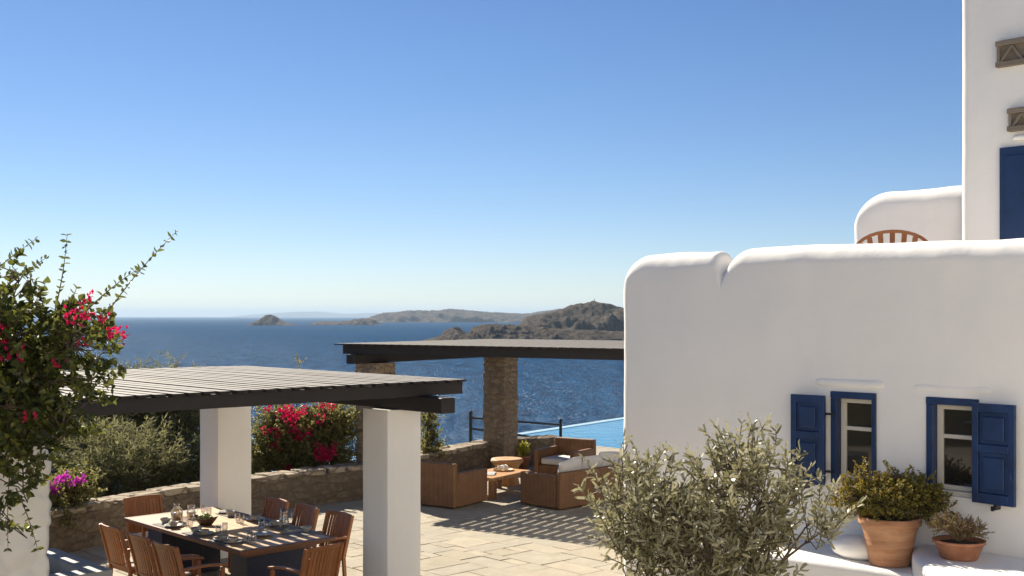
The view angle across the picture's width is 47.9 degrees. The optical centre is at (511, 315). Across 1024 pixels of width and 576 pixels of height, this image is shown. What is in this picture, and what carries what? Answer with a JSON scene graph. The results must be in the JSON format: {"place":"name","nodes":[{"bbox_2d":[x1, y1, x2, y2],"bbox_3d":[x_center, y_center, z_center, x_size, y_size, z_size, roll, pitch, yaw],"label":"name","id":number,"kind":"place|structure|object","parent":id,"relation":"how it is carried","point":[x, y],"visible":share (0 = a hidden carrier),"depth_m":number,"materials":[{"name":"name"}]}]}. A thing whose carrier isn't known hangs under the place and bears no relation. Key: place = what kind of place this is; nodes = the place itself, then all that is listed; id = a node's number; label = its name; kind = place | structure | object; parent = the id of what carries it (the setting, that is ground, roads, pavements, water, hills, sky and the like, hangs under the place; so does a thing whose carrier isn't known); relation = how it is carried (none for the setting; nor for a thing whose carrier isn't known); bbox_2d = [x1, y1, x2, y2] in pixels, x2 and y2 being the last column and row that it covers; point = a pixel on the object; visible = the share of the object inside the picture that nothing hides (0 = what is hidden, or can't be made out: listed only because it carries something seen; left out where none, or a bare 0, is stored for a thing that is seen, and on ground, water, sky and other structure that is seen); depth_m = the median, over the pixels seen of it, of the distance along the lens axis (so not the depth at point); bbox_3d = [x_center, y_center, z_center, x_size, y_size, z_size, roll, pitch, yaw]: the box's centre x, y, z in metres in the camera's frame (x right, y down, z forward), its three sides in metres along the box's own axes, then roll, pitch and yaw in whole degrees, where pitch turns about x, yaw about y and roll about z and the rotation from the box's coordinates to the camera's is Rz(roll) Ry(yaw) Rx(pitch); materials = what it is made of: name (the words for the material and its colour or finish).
{"place":"outdoors","nodes":[
{"label":"outdoors","id":0,"kind":"place"},
{"bbox_2d":[234,311,380,316],"bbox_3d":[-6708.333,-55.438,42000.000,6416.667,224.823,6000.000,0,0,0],"label":"distant mountains","id":1,"kind":"structure","parent":0,"point":[307,314],"depth_m":40174.29,"materials":[{"name":"grey stone"}]},
{"bbox_2d":[5,317,623,488],"bbox_3d":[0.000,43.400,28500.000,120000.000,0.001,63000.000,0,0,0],"label":"sea","id":2,"kind":"structure","parent":0,"point":[572,391],"depth_m":1123.54,"materials":[{"name":"liquid"}]},
{"bbox_2d":[245,314,295,325],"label":"rocky islet","id":3,"kind":"object","parent":2,"relation":"in","point":[268,319],"visible":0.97,"depth_m":5301.55,"materials":[{"name":"grey stone"}]},
{"bbox_2d":[309,318,382,324],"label":"islet","id":4,"kind":"object","parent":2,"relation":"in","point":[364,321],"visible":0.91,"depth_m":5545.10,"materials":[{"name":"grey stone"}]},
{"bbox_2d":[69,446,623,575],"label":"patio","id":5,"kind":"structure","parent":0,"point":[459,541],"depth_m":17.36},
{"bbox_2d":[0,439,51,575],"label":"whitewashed pillar","id":6,"kind":"structure","parent":5,"relation":"on","point":[21,559],"depth_m":9.81,"materials":[{"name":"paint"}]},
{"bbox_2d":[30,366,465,446],"bbox_3d":[-4.603,0.911,12.892,6.778,0.355,5.700,0,0,-43],"label":"pergola","id":7,"kind":"object","parent":6,"relation":"on","point":[144,390],"visible":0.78,"depth_m":12.65,"materials":[{"name":"brown wood"}]},
{"bbox_2d":[47,548,111,575],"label":"cement counter","id":8,"kind":"object","parent":5,"relation":"on","point":[62,563],"visible":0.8,"depth_m":11.87,"materials":[{"name":"white concrete"}]},
{"bbox_2d":[0,230,177,551],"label":"bougainvillea","id":9,"kind":"object","parent":5,"relation":"on","point":[30,383],"visible":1,"depth_m":8.80,"materials":[{"name":"green plant"}]},
{"bbox_2d":[98,523,167,575],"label":"teak armchair","id":10,"kind":"object","parent":5,"relation":"on","point":[114,542],"visible":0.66,"depth_m":13.54,"materials":[{"name":"brown wood"}]},
{"bbox_2d":[123,494,162,557],"bbox_3d":[-4.876,2.934,15.596,0.564,0.935,0.670,0,0,-43],"label":"teak armchair","id":11,"kind":"object","parent":5,"relation":"on","point":[132,508],"visible":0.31,"depth_m":15.73,"materials":[{"name":"brown wood"}]},
{"bbox_2d":[126,532,199,575],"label":"teak armchair","id":12,"kind":"object","parent":5,"relation":"on","point":[143,557],"visible":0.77,"depth_m":13.01,"materials":[{"name":"brown wood"}]},
{"bbox_2d":[151,540,227,575],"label":"teak armchair","id":13,"kind":"object","parent":5,"relation":"on","point":[165,558],"visible":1,"depth_m":12.52,"materials":[{"name":"brown wood"}]},
{"bbox_2d":[200,406,250,558],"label":"white column","id":14,"kind":"structure","parent":5,"relation":"on","point":[225,458],"depth_m":16.27,"materials":[{"name":"paint"}]},
{"bbox_2d":[124,507,335,575],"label":"dining table","id":15,"kind":"object","parent":5,"relation":"on","point":[260,555],"visible":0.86,"depth_m":13.87,"materials":[{"name":"brown wood"}]},
{"bbox_2d":[153,522,188,527],"bbox_3d":[-4.339,2.650,14.632,0.300,0.004,0.420,0,0,-43],"label":"placemat","id":16,"kind":"object","parent":15,"relation":"on","point":[161,524],"visible":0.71,"depth_m":14.56,"materials":[{"name":"white fabric"}]},
{"bbox_2d":[160,517,170,523],"bbox_3d":[-4.425,2.614,14.717,0.145,0.066,0.145,0,0,0],"label":"bowl","id":17,"kind":"object","parent":16,"relation":"on","point":[165,520],"visible":0.97,"depth_m":14.68,"materials":[{"name":"grey ceramic"}]},
{"bbox_2d":[164,523,182,526],"bbox_3d":[-4.257,2.635,14.493,0.236,0.025,0.236,0,0,0],"label":"plate","id":18,"kind":"object","parent":16,"relation":"on","point":[168,524],"visible":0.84,"depth_m":14.49,"materials":[{"name":"grey ceramic"}]},
{"bbox_2d":[169,521,178,526],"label":"bowl","id":19,"kind":"object","parent":18,"relation":"on","point":[173,523],"visible":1,"depth_m":14.37,"materials":[{"name":"grey ceramic"}]},
{"bbox_2d":[171,507,182,520],"bbox_3d":[-4.332,2.534,14.889,0.156,0.225,0.156,0,0,0],"label":"juice carafe","id":20,"kind":"object","parent":15,"relation":"on","point":[176,515],"visible":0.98,"depth_m":14.84,"materials":[{"name":"clear glass"}]},
{"bbox_2d":[186,505,195,518],"bbox_3d":[-4.199,2.562,15.092,0.135,0.170,0.124,0,0,40],"label":"milk jug","id":21,"kind":"object","parent":15,"relation":"on","point":[189,514],"visible":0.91,"depth_m":15.05,"materials":[{"name":"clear glass"}]},
{"bbox_2d":[181,531,219,537],"bbox_3d":[-3.793,2.650,14.040,0.300,0.004,0.420,0,0,-43],"label":"placemat","id":22,"kind":"object","parent":15,"relation":"on","point":[190,533],"visible":0.64,"depth_m":13.96,"materials":[{"name":"grey fabric"}]},
{"bbox_2d":[190,526,201,532],"bbox_3d":[-3.858,2.614,14.065,0.145,0.066,0.145,0,0,0],"label":"bowl","id":23,"kind":"object","parent":22,"relation":"on","point":[194,529],"visible":0.95,"depth_m":14.02,"materials":[{"name":"grey ceramic"}]},
{"bbox_2d":[194,531,213,534],"bbox_3d":[-3.733,2.635,13.962,0.236,0.025,0.236,0,0,0],"label":"plate","id":24,"kind":"object","parent":22,"relation":"on","point":[208,533],"visible":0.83,"depth_m":13.96,"materials":[{"name":"grey ceramic"}]},
{"bbox_2d":[199,529,208,534],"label":"bowl","id":25,"kind":"object","parent":24,"relation":"on","point":[203,531],"visible":1,"depth_m":13.84,"materials":[{"name":"grey ceramic"}]},
{"bbox_2d":[193,514,217,525],"bbox_3d":[-3.892,2.592,14.632,0.362,0.120,0.180,0,0,22],"label":"salad bowl","id":26,"kind":"object","parent":15,"relation":"on","point":[209,521],"visible":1,"depth_m":14.57,"materials":[{"name":"brown wood"}]},
{"bbox_2d":[208,540,247,545],"bbox_3d":[-3.338,2.650,13.542,0.300,0.004,0.420,0,0,-43],"label":"placemat","id":27,"kind":"object","parent":15,"relation":"on","point":[222,543],"visible":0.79,"depth_m":13.47,"materials":[{"name":"grey fabric"}]},
{"bbox_2d":[223,538,242,543],"bbox_3d":[-3.264,2.635,13.469,0.236,0.025,0.236,0,0,0],"label":"plate","id":28,"kind":"object","parent":27,"relation":"on","point":[237,541],"visible":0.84,"depth_m":13.46,"materials":[{"name":"grey ceramic"}]},
{"bbox_2d":[227,536,237,542],"bbox_3d":[-3.243,2.602,13.382,0.125,0.057,0.125,0,0,0],"label":"bowl","id":29,"kind":"object","parent":28,"relation":"on","point":[233,539],"visible":1,"depth_m":13.35,"materials":[{"name":"grey ceramic"}]},
{"bbox_3d":[-3.413,2.635,13.613,0.236,0.025,0.236,0,0,0],"label":"plate","id":30,"kind":"object","parent":27,"relation":"on","visible":0},
{"bbox_2d":[218,534,228,540],"bbox_3d":[-3.391,2.602,13.526,0.125,0.057,0.125,0,0,0],"label":"bowl","id":31,"kind":"object","parent":30,"relation":"on","point":[222,537],"visible":1,"depth_m":13.49,"materials":[{"name":"grey ceramic"}]},
{"bbox_2d":[215,511,249,517],"bbox_3d":[-3.732,2.650,15.399,0.300,0.004,0.420,0,0,-43],"label":"placemat","id":32,"kind":"object","parent":15,"relation":"on","point":[238,514],"visible":0.57,"depth_m":15.37,"materials":[{"name":"grey fabric"}]},
{"bbox_2d":[217,509,229,513],"bbox_3d":[-3.841,2.635,15.495,0.236,0.025,0.236,0,0,0],"label":"plate","id":33,"kind":"object","parent":32,"relation":"on","point":[222,511],"visible":0.46,"depth_m":15.51,"materials":[{"name":"grey ceramic"}]},
{"bbox_2d":[225,510,235,515],"bbox_3d":[-3.722,2.614,15.247,0.145,0.066,0.145,0,0,0],"label":"bowl","id":34,"kind":"object","parent":32,"relation":"on","point":[230,512],"visible":1,"depth_m":15.21,"materials":[{"name":"grey ceramic"}]},
{"bbox_2d":[242,516,274,523],"bbox_3d":[-3.276,2.650,14.976,0.300,0.004,0.420,0,0,-43],"label":"placemat","id":35,"kind":"object","parent":15,"relation":"on","point":[266,519],"visible":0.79,"depth_m":14.92,"materials":[{"name":"grey fabric"}]},
{"bbox_2d":[246,517,263,520],"bbox_3d":[-3.332,2.635,14.948,0.236,0.025,0.236,0,0,0],"label":"plate","id":36,"kind":"object","parent":35,"relation":"on","point":[250,518],"visible":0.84,"depth_m":14.92,"materials":[{"name":"grey ceramic"}]},
{"bbox_2d":[250,515,259,519],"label":"bowl","id":37,"kind":"object","parent":36,"relation":"on","point":[254,517],"visible":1,"depth_m":14.81,"materials":[{"name":"grey ceramic"}]},
{"bbox_2d":[253,531,272,535],"bbox_3d":[-3.004,2.635,13.911,0.236,0.025,0.236,0,0,0],"label":"plate","id":38,"kind":"object","parent":15,"relation":"on","point":[264,533],"visible":0.94,"depth_m":13.94,"materials":[{"name":"grey ceramic"}]},
{"bbox_2d":[265,523,300,530],"bbox_3d":[-2.863,2.650,14.465,0.300,0.004,0.420,0,0,-43],"label":"placemat","id":39,"kind":"object","parent":15,"relation":"on","point":[285,526],"visible":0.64,"depth_m":14.42,"materials":[{"name":"grey fabric"}]},
{"bbox_2d":[265,522,283,526],"bbox_3d":[-3.001,2.635,14.548,0.236,0.025,0.236,0,0,0],"label":"plate","id":40,"kind":"object","parent":39,"relation":"on","point":[279,523],"visible":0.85,"depth_m":14.55,"materials":[{"name":"grey ceramic"}]},
{"bbox_2d":[269,520,278,525],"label":"bowl","id":41,"kind":"object","parent":40,"relation":"on","point":[274,522],"visible":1,"depth_m":14.43,"materials":[{"name":"grey ceramic"}]},
{"bbox_2d":[282,530,322,537],"bbox_3d":[-2.554,2.650,14.040,0.420,0.004,0.300,0,0,-43],"label":"placemat","id":42,"kind":"object","parent":15,"relation":"on","point":[299,533],"visible":0.86,"depth_m":14.03,"materials":[{"name":"grey fabric"}]},
{"bbox_2d":[300,525,311,531],"bbox_3d":[-2.524,2.614,14.143,0.145,0.066,0.145,0,0,0],"label":"bowl","id":43,"kind":"object","parent":42,"relation":"on","point":[305,528],"visible":1,"depth_m":14.10,"materials":[{"name":"grey ceramic"}]},
{"bbox_2d":[228,497,289,571],"bbox_3d":[-3.372,2.934,15.338,0.670,0.935,0.564,0,0,-44],"label":"teak armchair","id":44,"kind":"object","parent":5,"relation":"on","point":[276,505],"visible":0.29,"depth_m":15.52,"materials":[{"name":"brown wood"}]},
{"bbox_2d":[49,440,491,552],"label":"stone wall","id":45,"kind":"structure","parent":5,"relation":"on","point":[325,484],"depth_m":20.04,"materials":[{"name":"beige stone"}]},
{"bbox_2d":[287,503,319,573],"bbox_3d":[-2.879,2.934,14.823,0.670,0.935,0.564,0,0,-41],"label":"teak armchair","id":46,"kind":"object","parent":5,"relation":"on","point":[308,513],"visible":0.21,"depth_m":15.03,"materials":[{"name":"brown wood"}]},
{"bbox_2d":[268,542,343,575],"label":"teak armchair","id":47,"kind":"object","parent":5,"relation":"on","point":[326,561],"visible":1,"depth_m":12.42,"materials":[{"name":"brown wood"}]},
{"bbox_2d":[309,510,353,575],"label":"teak armchair","id":48,"kind":"object","parent":5,"relation":"on","point":[341,526],"visible":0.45,"depth_m":14.42,"materials":[{"name":"brown wood"}]},
{"bbox_2d":[355,362,395,461],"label":"stone column","id":49,"kind":"structure","parent":5,"relation":"on","point":[388,368],"depth_m":22.09,"materials":[{"name":"brown stone"}]},
{"bbox_2d":[363,407,420,575],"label":"white column","id":50,"kind":"structure","parent":5,"relation":"on","point":[391,491],"depth_m":13.41,"materials":[{"name":"paint"}]},
{"bbox_2d":[420,412,449,459],"bbox_3d":[-1.686,2.754,23.572,0.757,2.309,0.720,0,0,37],"label":"bougainvillea","id":51,"kind":"object","parent":5,"relation":"on","point":[430,436],"visible":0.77,"depth_m":23.53,"materials":[{"name":"green plant"}]},
{"bbox_2d":[420,461,486,507],"bbox_3d":[-1.140,2.990,20.920,0.988,0.780,1.050,0,0,33],"label":"wicker armchair","id":52,"kind":"object","parent":5,"relation":"on","point":[442,484],"visible":0.85,"depth_m":20.47,"materials":[{"name":"brown wicker"}]},
{"bbox_2d":[483,357,518,467],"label":"stone column","id":53,"kind":"structure","parent":5,"relation":"on","point":[501,399],"depth_m":25.27,"materials":[{"name":"brown stone"}]},
{"bbox_2d":[334,339,623,363],"bbox_3d":[0.926,0.711,22.158,6.935,0.378,5.620,0,0,33],"label":"pergola","id":54,"kind":"object","parent":53,"relation":"on","point":[372,352],"visible":0.59,"depth_m":21.00,"materials":[{"name":"brown wood"}]},
{"bbox_2d":[491,457,523,485],"bbox_3d":[-0.100,3.135,23.250,0.670,0.530,0.670,0,0,0],"label":"wicker stool","id":55,"kind":"object","parent":5,"relation":"on","point":[513,462],"visible":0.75,"depth_m":23.04,"materials":[{"name":"brown wicker"}]},
{"bbox_2d":[487,467,530,498],"bbox_3d":[-0.320,3.200,22.100,0.800,0.400,1.320,0,0,33],"label":"wicker coffee table","id":56,"kind":"object","parent":5,"relation":"on","point":[495,481],"visible":0.47,"depth_m":21.60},
{"bbox_2d":[492,468,513,471],"bbox_3d":[-0.173,2.984,22.363,0.420,0.030,0.420,0,0,0],"label":"round tray","id":57,"kind":"object","parent":56,"relation":"on","point":[503,470],"visible":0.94,"depth_m":22.23,"materials":[{"name":"wood"}]},
{"bbox_2d":[516,455,529,469],"bbox_3d":[0.250,3.245,25.550,0.320,0.310,0.320,0,0,0],"label":"terracotta pot","id":58,"kind":"object","parent":5,"relation":"on","point":[524,464],"visible":0.73,"depth_m":25.44,"materials":[{"name":"brown ceramic"}]},
{"bbox_2d":[517,440,530,456],"bbox_3d":[0.221,2.940,25.558,0.418,0.408,0.451,0,0,0],"label":"leafy plant","id":59,"kind":"object","parent":58,"relation":"in","point":[524,449],"visible":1,"depth_m":25.49,"materials":[{"name":"green plant"}]},
{"bbox_2d":[518,435,557,466],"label":"stone wall","id":60,"kind":"structure","parent":5,"relation":"on","point":[538,441],"depth_m":26.18,"materials":[{"name":"beige stone"}]},
{"bbox_2d":[534,437,595,474],"bbox_3d":[1.120,2.990,24.200,0.988,0.780,0.950,0,0,33],"label":"wicker armchair","id":61,"kind":"object","parent":5,"relation":"on","point":[548,460],"visible":0.55,"depth_m":24.23,"materials":[{"name":"brown wicker"}]},
{"bbox_2d":[520,465,623,508],"bbox_3d":[1.220,3.060,21.150,2.058,0.640,1.000,0,0,-45],"label":"wicker sofa","id":62,"kind":"object","parent":5,"relation":"on","point":[547,490],"visible":0.71,"depth_m":20.43,"materials":[{"name":"brown wicker"}]},
{"bbox_2d":[558,456,581,472],"bbox_3d":[1.042,2.740,20.690,0.613,0.443,0.213,0,0,-45],"label":"cushion","id":63,"kind":"object","parent":62,"relation":"on","point":[573,463],"visible":0.59,"depth_m":20.59,"materials":[{"name":"white fabric"}]},
{"bbox_2d":[582,455,603,468],"bbox_3d":[1.468,2.730,21.112,0.589,0.363,0.223,0,0,-45],"label":"cushion","id":64,"kind":"object","parent":62,"relation":"on","point":[594,459],"visible":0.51,"depth_m":20.99,"materials":[{"name":"white fabric"}]},
{"bbox_2d":[599,451,619,465],"bbox_3d":[1.789,2.700,21.428,0.589,0.403,0.201,0,0,-45],"label":"cushion","id":65,"kind":"object","parent":62,"relation":"on","point":[609,454],"visible":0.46,"depth_m":21.33,"materials":[{"name":"white fabric"}]},
{"bbox_2d":[571,412,866,575],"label":"olive tree","id":66,"kind":"object","parent":5,"relation":"on","point":[686,521],"visible":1,"depth_m":7.37,"materials":[{"name":"green plant"}]},
{"bbox_2d":[656,535,913,575],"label":"masonry ledge","id":67,"kind":"object","parent":5,"relation":"on","point":[825,560],"visible":0.1,"depth_m":11.91,"materials":[{"name":"white paint"}]},
{"bbox_2d":[832,534,868,560],"bbox_3d":[3.618,2.417,12.064,0.408,0.235,0.586,0,0,-43],"label":"white boulder","id":68,"kind":"object","parent":67,"relation":"on","point":[850,546],"visible":0.7,"depth_m":11.94,"materials":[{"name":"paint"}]},
{"bbox_2d":[858,512,921,567],"bbox_3d":[3.855,2.287,11.765,0.624,0.490,0.624,0,0,0],"label":"terracotta pot","id":69,"kind":"object","parent":67,"relation":"on","point":[890,544],"visible":0.85,"depth_m":11.56,"materials":[{"name":"ceramic"}]},
{"bbox_2d":[826,456,956,525],"bbox_3d":[3.875,1.803,11.757,1.388,0.749,0.851,0,0,0],"label":"bushy shrub","id":70,"kind":"object","parent":69,"relation":"in","point":[893,495],"visible":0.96,"depth_m":11.62,"materials":[{"name":"green plant"}]},
{"bbox_2d":[624,0,1023,575],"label":"white house","id":71,"kind":"structure","parent":5,"relation":"on","point":[835,360],"depth_m":12.95,"materials":[{"name":"paint"}]},
{"bbox_2d":[830,391,876,482],"bbox_3d":[3.775,1.336,12.612,0.182,1.008,0.550,0,0,-43],"label":"window frame","id":72,"kind":"structure","parent":71,"relation":"in","point":[854,419],"depth_m":12.66,"materials":[{"name":"blue paint"}]},
{"bbox_2d":[856,230,927,243],"bbox_3d":[4.538,-0.552,13.773,0.980,1.000,0.578,0,0,20],"label":"chair","id":73,"kind":"object","parent":71,"relation":"on","point":[916,236],"visible":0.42,"depth_m":14.02,"materials":[{"name":"brown wood"}]},
{"bbox_2d":[926,397,978,497],"bbox_3d":[4.542,1.338,11.789,0.182,1.003,0.560,0,0,-43],"label":"window frame","id":74,"kind":"structure","parent":71,"relation":"in","point":[948,439],"depth_m":11.84,"materials":[{"name":"blue paint"}]},
{"bbox_2d":[911,544,1023,575],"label":"masonry ledge","id":75,"kind":"object","parent":5,"relation":"on","point":[927,560],"visible":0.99,"depth_m":10.89,"materials":[{"name":"white paint"}]},
{"bbox_2d":[932,535,985,561],"bbox_3d":[4.336,2.257,11.174,0.494,0.182,0.494,0,0,0],"label":"terracotta bowl","id":76,"kind":"object","parent":75,"relation":"on","point":[949,547],"visible":0.93,"depth_m":11.03,"materials":[{"name":"ceramic"}]},
{"bbox_2d":[926,508,994,541],"bbox_3d":[4.320,2.030,11.169,0.640,0.344,0.415,0,0,0],"label":"dried plant","id":77,"kind":"object","parent":76,"relation":"on","point":[956,528],"visible":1,"depth_m":11.12,"materials":[{"name":"green plant"}]},
{"bbox_2d":[368,309,558,321],"bbox_3d":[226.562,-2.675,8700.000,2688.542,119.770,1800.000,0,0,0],"label":"island","id":78,"kind":"structure","parent":0,"point":[452,315],"depth_m":8056.45,"materials":[{"name":"grey stone"}]},
{"bbox_2d":[0,0,961,316],"label":"sky","id":79,"kind":"structure","parent":0,"point":[332,156],"materials":[{"name":"blue"}]},
{"bbox_2d":[422,324,623,340],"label":"rocky promontory","id":80,"kind":"structure","parent":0,"point":[496,331],"depth_m":1947.01,"materials":[{"name":"stone"}]},
{"bbox_2d":[517,417,623,437],"bbox_3d":[4.354,4.150,39.550,2.409,1.420,18.164,0,0,27],"label":"pool rim","id":81,"kind":"object","parent":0,"point":[563,427],"visible":0.05,"depth_m":35.86,"materials":[{"name":"stone"}]},
{"bbox_2d":[519,301,623,330],"bbox_3d":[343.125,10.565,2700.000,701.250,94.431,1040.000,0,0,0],"label":"headland","id":82,"kind":"structure","parent":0,"point":[593,315],"depth_m":2364.21,"materials":[{"name":"grey stone"}]},
{"bbox_2d":[524,419,623,448],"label":"pool water","id":83,"kind":"structure","parent":0,"point":[604,434],"depth_m":33.87,"materials":[{"name":"blue liquid"}]},
{"bbox_2d":[596,448,622,455],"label":"pool deck","id":84,"kind":"structure","parent":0,"point":[598,450],"depth_m":29.09,"materials":[{"name":"beige stone"}]},
{"bbox_2d":[469,411,561,441],"bbox_3d":[0.120,2.750,26.550,2.907,1.300,0.088,0,0,-42],"label":"iron railing","id":85,"kind":"object","parent":84,"relation":"on","point":[521,435],"visible":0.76,"depth_m":26.59,"materials":[{"name":"black metal"}]},
{"bbox_3d":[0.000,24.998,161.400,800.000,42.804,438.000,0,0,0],"label":"hillside","id":86,"kind":"structure","parent":0,"visible":0},
{"bbox_2d":[48,420,87,471],"bbox_3d":[-9.809,2.862,22.016,4.070,4.718,2.679,0,0,0],"label":"tamarisk tree","id":87,"kind":"object","parent":86,"relation":"on","point":[62,444],"visible":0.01,"depth_m":21.71,"materials":[{"name":"green plant"}]},
{"bbox_2d":[49,459,106,531],"bbox_3d":[-6.666,3.078,16.920,1.180,1.864,1.330,0,0,0],"label":"bougainvillea","id":88,"kind":"object","parent":86,"relation":"on","point":[65,491],"visible":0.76,"depth_m":16.83,"materials":[{"name":"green plant"}]},
{"bbox_2d":[4,354,168,504],"bbox_3d":[-8.197,2.754,21.662,2.789,4.560,5.891,0,0,-35],"label":"tamarisk tree","id":89,"kind":"object","parent":86,"relation":"on","point":[128,476],"visible":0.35,"depth_m":20.27,"materials":[{"name":"green plant"}]},
{"bbox_2d":[77,353,199,494],"bbox_3d":[-7.350,2.995,22.258,3.448,4.474,4.427,0,0,0],"label":"tamarisk tree","id":90,"kind":"object","parent":86,"relation":"on","point":[164,467],"visible":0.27,"depth_m":21.03,"materials":[{"name":"green plant"}]},
{"bbox_2d":[126,350,271,490],"bbox_3d":[-6.232,2.949,22.677,3.424,4.561,3.362,0,0,0],"label":"tamarisk tree","id":91,"kind":"object","parent":86,"relation":"on","point":[188,436],"visible":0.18,"depth_m":22.23,"materials":[{"name":"green plant"}]},
{"bbox_2d":[251,353,362,474],"bbox_3d":[-3.998,2.564,22.281,2.682,3.681,1.697,0,0,0],"label":"bougainvillea","id":92,"kind":"object","parent":86,"relation":"on","point":[287,437],"visible":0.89,"depth_m":21.91,"materials":[{"name":"green plant"}]}
]}

